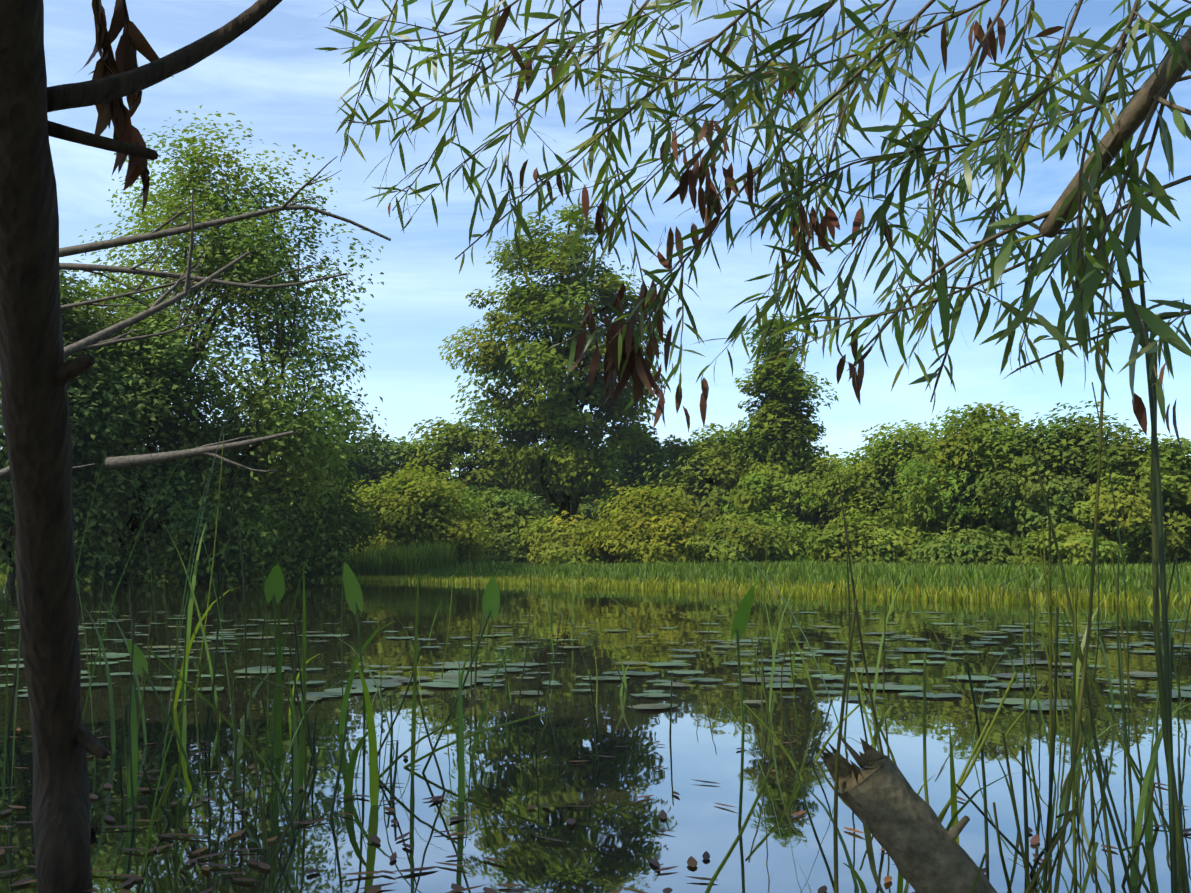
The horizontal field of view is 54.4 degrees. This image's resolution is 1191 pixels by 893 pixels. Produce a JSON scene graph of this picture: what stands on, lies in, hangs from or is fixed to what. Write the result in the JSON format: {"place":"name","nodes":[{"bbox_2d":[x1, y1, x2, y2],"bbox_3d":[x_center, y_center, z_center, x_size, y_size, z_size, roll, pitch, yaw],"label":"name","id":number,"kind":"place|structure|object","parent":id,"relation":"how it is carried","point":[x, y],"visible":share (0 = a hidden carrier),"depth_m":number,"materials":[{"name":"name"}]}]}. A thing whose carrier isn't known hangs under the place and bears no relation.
{"place":"outdoors","nodes":[
{"label":"outdoors","id":0,"kind":"place"},
{"bbox_2d":[0,578,1190,892],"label":"pond water","id":1,"kind":"structure","parent":0,"point":[612,838],"depth_m":3.45,"materials":[{"name":"liquid"}]},
{"bbox_2d":[0,0,282,892],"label":"thin tree","id":2,"kind":"object","parent":1,"relation":"in","point":[38,372],"visible":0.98,"depth_m":1.74,"materials":[{"name":"brown plant"}]},
{"bbox_2d":[0,156,390,478],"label":"dead branches","id":3,"kind":"object","parent":2,"relation":"attached to","point":[94,341],"visible":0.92,"depth_m":4.27,"materials":[{"name":"wood"}]},
{"bbox_2d":[0,611,1190,709],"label":"lily pads","id":4,"kind":"object","parent":1,"relation":"on","point":[452,679],"visible":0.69,"depth_m":5.67,"materials":[{"name":"green plant"}]},
{"bbox_2d":[0,725,1190,892],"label":"floating litter","id":5,"kind":"object","parent":1,"relation":"on","point":[693,862],"visible":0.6,"depth_m":2.18,"materials":[{"name":"brown plant"}]},
{"bbox_2d":[2,62,1190,892],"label":"reeds","id":6,"kind":"object","parent":1,"relation":"in","point":[274,586],"visible":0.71,"depth_m":2.59,"materials":[{"name":"green plant"}]},
{"bbox_2d":[819,732,996,892],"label":"broken log","id":7,"kind":"object","parent":1,"relation":"in","point":[892,810],"visible":1,"depth_m":1.68,"materials":[{"name":"brown wood"}]},
{"bbox_2d":[0,0,1190,481],"label":"sky","id":8,"kind":"structure","parent":0,"point":[274,77],"materials":[{"name":"blue"}]},
{"bbox_2d":[0,558,1190,600],"bbox_3d":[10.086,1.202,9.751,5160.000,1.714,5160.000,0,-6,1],"label":"ground","id":9,"kind":"structure","parent":0,"point":[1081,579],"depth_m":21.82,"materials":[{"name":"green plant"}]},
{"bbox_2d":[0,260,147,583],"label":"tree","id":10,"kind":"object","parent":9,"relation":"on","point":[7,539],"visible":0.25,"depth_m":32.09,"materials":[{"name":"green plant"}]},
{"bbox_2d":[0,287,245,582],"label":"willow tree","id":11,"kind":"object","parent":9,"relation":"on","point":[170,491],"visible":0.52,"depth_m":33.38,"materials":[{"name":"green plant"}]},
{"bbox_2d":[67,105,392,582],"bbox_3d":[-12.890,-2.719,37.335,12.393,16.007,11.613,0,-6,1],"label":"willow tree","id":12,"kind":"object","parent":9,"relation":"on","point":[228,245],"visible":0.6,"depth_m":35.65,"materials":[{"name":"green plant"}]},
{"bbox_2d":[156,407,381,580],"bbox_3d":[-11.356,2.027,39.973,7.381,6.834,8.325,0,-6,1],"label":"bank shrub","id":13,"kind":"object","parent":9,"relation":"on","point":[354,521],"visible":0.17,"depth_m":39.76,"materials":[{"name":"green plant"}]},
{"bbox_2d":[144,531,466,577],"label":"tall bank grass","id":14,"kind":"structure","parent":9,"relation":"on","point":[413,558],"depth_m":43.08,"materials":[{"name":"green plant"}]},
{"bbox_2d":[290,408,440,521],"bbox_3d":[-13.846,2.280,63.257,9.834,9.165,10.020,4,-7,-34],"label":"tree","id":15,"kind":"object","parent":9,"relation":"on","point":[368,472],"visible":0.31,"depth_m":62.18,"materials":[{"name":"green plant"}]},
{"bbox_2d":[338,461,500,560],"bbox_3d":[-7.599,2.773,47.152,7.233,4.500,5.773,1,-6,-11],"label":"shrub","id":16,"kind":"object","parent":9,"relation":"on","point":[421,510],"visible":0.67,"depth_m":45.66,"materials":[{"name":"green plant"}]},
{"bbox_2d":[378,399,529,505],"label":"tree","id":17,"kind":"object","parent":9,"relation":"on","point":[478,467],"visible":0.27,"depth_m":62.02,"materials":[{"name":"green plant"}]},
{"bbox_2d":[451,486,559,563],"bbox_3d":[-3.807,3.747,52.315,6.231,3.934,6.801,-4,-7,38],"label":"shrub","id":18,"kind":"object","parent":9,"relation":"on","point":[505,512],"visible":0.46,"depth_m":50.40,"materials":[{"name":"green plant"}]},
{"bbox_2d":[438,203,665,527],"bbox_3d":[-2.155,-2.987,61.495,12.002,19.590,12.289,0,-6,1],"label":"tall tree","id":19,"kind":"object","parent":9,"relation":"on","point":[565,466],"visible":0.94,"depth_m":59.46,"materials":[{"name":"green plant"}]},
{"bbox_2d":[509,510,621,566],"bbox_3d":[-1.123,4.197,49.714,5.363,2.930,6.002,0,-6,1],"label":"shrub","id":20,"kind":"object","parent":9,"relation":"on","point":[547,540],"visible":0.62,"depth_m":48.48,"materials":[{"name":"green plant"}]},
{"bbox_2d":[516,485,617,522],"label":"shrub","id":21,"kind":"object","parent":9,"relation":"on","point":[588,509],"visible":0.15,"depth_m":70.35,"materials":[{"name":"green plant"}]},
{"bbox_2d":[0,573,1190,607],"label":"reeds","id":22,"kind":"object","parent":9,"relation":"on","point":[933,593],"visible":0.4,"depth_m":20.76,"materials":[{"name":"green plant"}]},
{"bbox_2d":[586,423,671,523],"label":"dark tree","id":23,"kind":"object","parent":9,"relation":"on","point":[631,458],"visible":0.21,"depth_m":66.73,"materials":[{"name":"green plant"}]},
{"bbox_2d":[554,478,715,566],"bbox_3d":[2.335,3.395,47.562,7.962,4.161,6.742,2,-6,-19],"label":"shrub","id":24,"kind":"object","parent":9,"relation":"on","point":[643,525],"visible":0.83,"depth_m":46.25,"materials":[{"name":"green plant"}]},
{"bbox_2d":[587,454,702,503],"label":"tree row","id":25,"kind":"object","parent":9,"relation":"on","point":[665,473],"depth_m":77.42,"materials":[{"name":"green plant"}]},
{"bbox_2d":[622,423,750,530],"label":"tree","id":26,"kind":"object","parent":9,"relation":"on","point":[706,462],"visible":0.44,"depth_m":58.62,"materials":[{"name":"green plant"}]},
{"bbox_2d":[679,510,812,564],"bbox_3d":[5.962,3.875,45.788,6.018,2.671,5.128,0,-6,1],"label":"shrub","id":27,"kind":"object","parent":9,"relation":"on","point":[744,536],"visible":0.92,"depth_m":44.31,"materials":[{"name":"green plant"}]},
{"bbox_2d":[720,313,838,529],"bbox_3d":[8.808,-0.229,56.356,6.922,12.794,4.856,5,-7,-39],"label":"cone tree","id":28,"kind":"object","parent":9,"relation":"on","point":[777,433],"visible":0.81,"depth_m":55.47,"materials":[{"name":"green plant"}]},
{"bbox_2d":[703,446,894,556],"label":"tree row","id":29,"kind":"object","parent":9,"relation":"on","point":[836,454],"depth_m":80.20,"materials":[{"name":"green plant"}]},
{"bbox_2d":[718,452,883,559],"bbox_3d":[10.998,3.090,54.938,7.326,5.524,10.359,5,-8,-40],"label":"tree","id":30,"kind":"object","parent":9,"relation":"on","point":[809,523],"visible":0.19,"depth_m":53.58,"materials":[{"name":"green plant"}]},
{"bbox_2d":[796,494,935,565],"bbox_3d":[9.900,3.267,41.819,5.091,3.015,5.278,0,-6,1],"label":"shrub","id":31,"kind":"object","parent":9,"relation":"on","point":[871,539],"visible":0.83,"depth_m":40.55,"materials":[{"name":"green plant"}]},
{"bbox_2d":[799,420,946,547],"bbox_3d":[12.790,2.037,48.922,7.535,6.417,7.976,0,-6,1],"label":"tree","id":32,"kind":"object","parent":9,"relation":"on","point":[884,459],"visible":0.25,"depth_m":48.58,"materials":[{"name":"green plant"}]},
{"bbox_2d":[900,526,1038,567],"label":"shrub","id":33,"kind":"object","parent":9,"relation":"on","point":[968,546],"visible":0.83,"depth_m":34.86,"materials":[{"name":"green plant"}]},
{"bbox_2d":[884,401,1086,548],"bbox_3d":[14.438,1.534,42.471,7.731,6.383,7.771,0,-6,1],"label":"tree","id":34,"kind":"object","parent":9,"relation":"on","point":[955,502],"visible":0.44,"depth_m":41.10,"materials":[{"name":"green plant"}]},
{"bbox_2d":[1001,522,1129,567],"bbox_3d":[13.887,3.204,34.861,4.046,1.846,3.535,0,-6,1],"label":"shrub","id":35,"kind":"object","parent":9,"relation":"on","point":[1075,543],"visible":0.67,"depth_m":33.85,"materials":[{"name":"green plant"}]},
{"bbox_2d":[967,401,1171,563],"bbox_3d":[16.718,1.486,40.750,7.571,6.150,6.247,0,-6,1],"label":"tree","id":36,"kind":"object","parent":9,"relation":"on","point":[1074,484],"visible":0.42,"depth_m":39.30,"materials":[{"name":"green plant"}]},
{"bbox_2d":[1072,433,1190,564],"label":"bush","id":37,"kind":"object","parent":9,"relation":"on","point":[1135,522],"visible":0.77,"depth_m":37.22,"materials":[{"name":"green plant"}]},
{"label":"overhead willow","id":38,"kind":"object","parent":9,"relation":"on","visible":0},
{"bbox_2d":[316,0,1190,454],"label":"willow branches","id":39,"kind":"object","parent":38,"relation":"attached to","point":[626,360],"visible":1,"depth_m":1.98,"materials":[{"name":"green plant"}]}
]}

